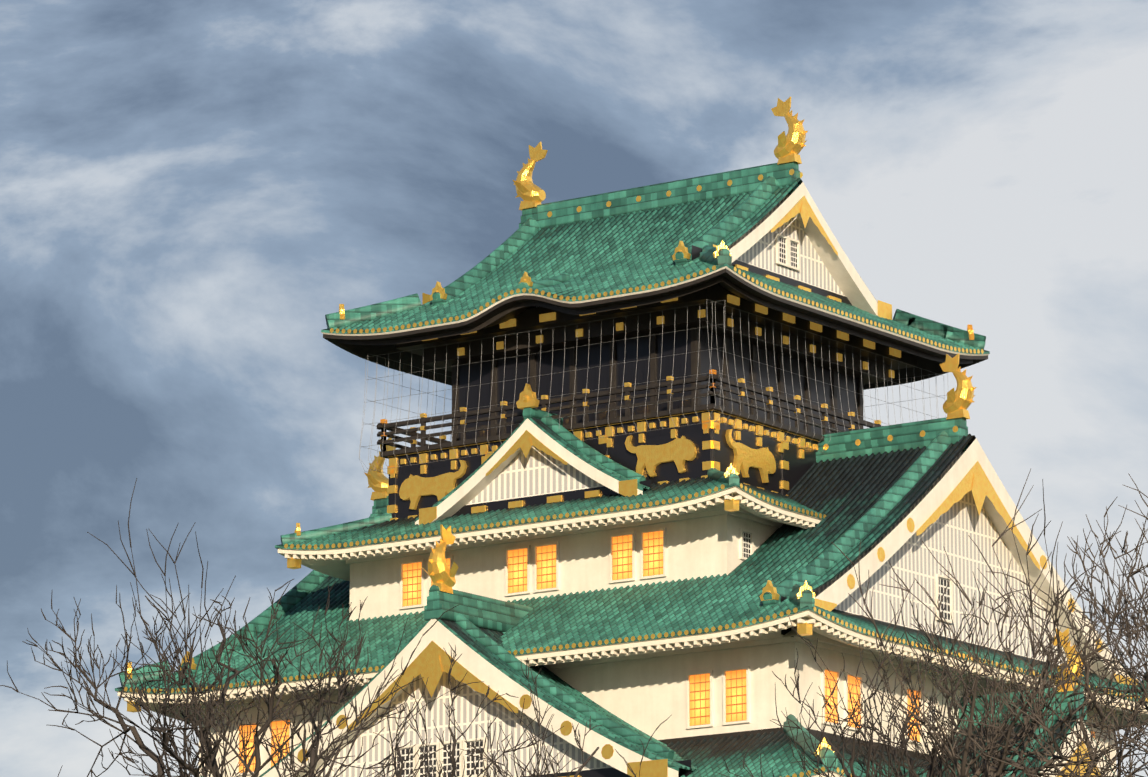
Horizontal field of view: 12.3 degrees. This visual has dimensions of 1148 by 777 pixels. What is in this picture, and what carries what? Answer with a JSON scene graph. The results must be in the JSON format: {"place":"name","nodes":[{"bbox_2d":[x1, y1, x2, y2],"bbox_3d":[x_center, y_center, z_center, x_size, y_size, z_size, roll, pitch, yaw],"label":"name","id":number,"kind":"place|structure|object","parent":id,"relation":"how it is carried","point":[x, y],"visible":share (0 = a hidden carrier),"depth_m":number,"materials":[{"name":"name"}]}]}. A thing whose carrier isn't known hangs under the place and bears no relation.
{"place":"outdoors","nodes":[
{"label":"outdoors","id":0,"kind":"place"},
{"bbox_2d":[0,0,1147,776],"label":"sky","id":1,"kind":"structure","parent":0,"point":[189,189],"materials":[{"name":"grey"}]},
{"bbox_2d":[127,97,1083,755],"bbox_3d":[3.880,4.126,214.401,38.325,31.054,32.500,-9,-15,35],"label":"gold ornaments","id":2,"kind":"object","parent":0,"point":[681,449],"visible":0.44,"depth_m":207.83},
{"bbox_2d":[170,182,1144,776],"bbox_3d":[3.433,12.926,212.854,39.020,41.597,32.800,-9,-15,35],"label":"castle walls","id":3,"kind":"structure","parent":0,"point":[738,688],"depth_m":206.55,"materials":[{"name":"beige paint"}]},
{"bbox_2d":[115,161,1147,776],"bbox_3d":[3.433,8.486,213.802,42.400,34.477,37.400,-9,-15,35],"label":"castle roofs","id":4,"kind":"structure","parent":3,"relation":"attached to","point":[847,497],"depth_m":206.44,"materials":[{"name":"green tile"}]},
{"bbox_2d":[359,299,946,472],"bbox_3d":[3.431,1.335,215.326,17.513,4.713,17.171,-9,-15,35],"label":"safety netting","id":5,"kind":"object","parent":3,"relation":"attached to","point":[598,389],"visible":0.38,"depth_m":209.74,"materials":[{"name":"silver metal"}]},
{"label":"ground","id":6,"kind":"structure","parent":0,"visible":0},
{"bbox_2d":[0,478,457,776],"bbox_3d":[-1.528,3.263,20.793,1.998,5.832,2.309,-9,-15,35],"label":"cherry tree","id":7,"kind":"object","parent":6,"relation":"on","point":[207,758],"visible":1,"depth_m":21.37,"materials":[{"name":"brown plant"}]},
{"bbox_2d":[373,641,667,776],"bbox_3d":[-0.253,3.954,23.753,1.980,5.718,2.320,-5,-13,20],"label":"cherry tree","id":8,"kind":"object","parent":6,"relation":"on","point":[492,760],"visible":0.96,"depth_m":24.00,"materials":[{"name":"brown plant"}]},
{"bbox_2d":[716,570,1146,776],"bbox_3d":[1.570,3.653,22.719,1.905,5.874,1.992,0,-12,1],"label":"cherry tree","id":9,"kind":"object","parent":6,"relation":"on","point":[933,761],"visible":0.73,"depth_m":23.03,"materials":[{"name":"brown plant"}]},
{"bbox_2d":[831,469,1147,776],"bbox_3d":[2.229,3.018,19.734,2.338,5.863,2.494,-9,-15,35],"label":"cherry tree","id":10,"kind":"object","parent":6,"relation":"on","point":[996,767],"visible":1,"depth_m":20.13,"materials":[{"name":"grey plant"}]}
]}

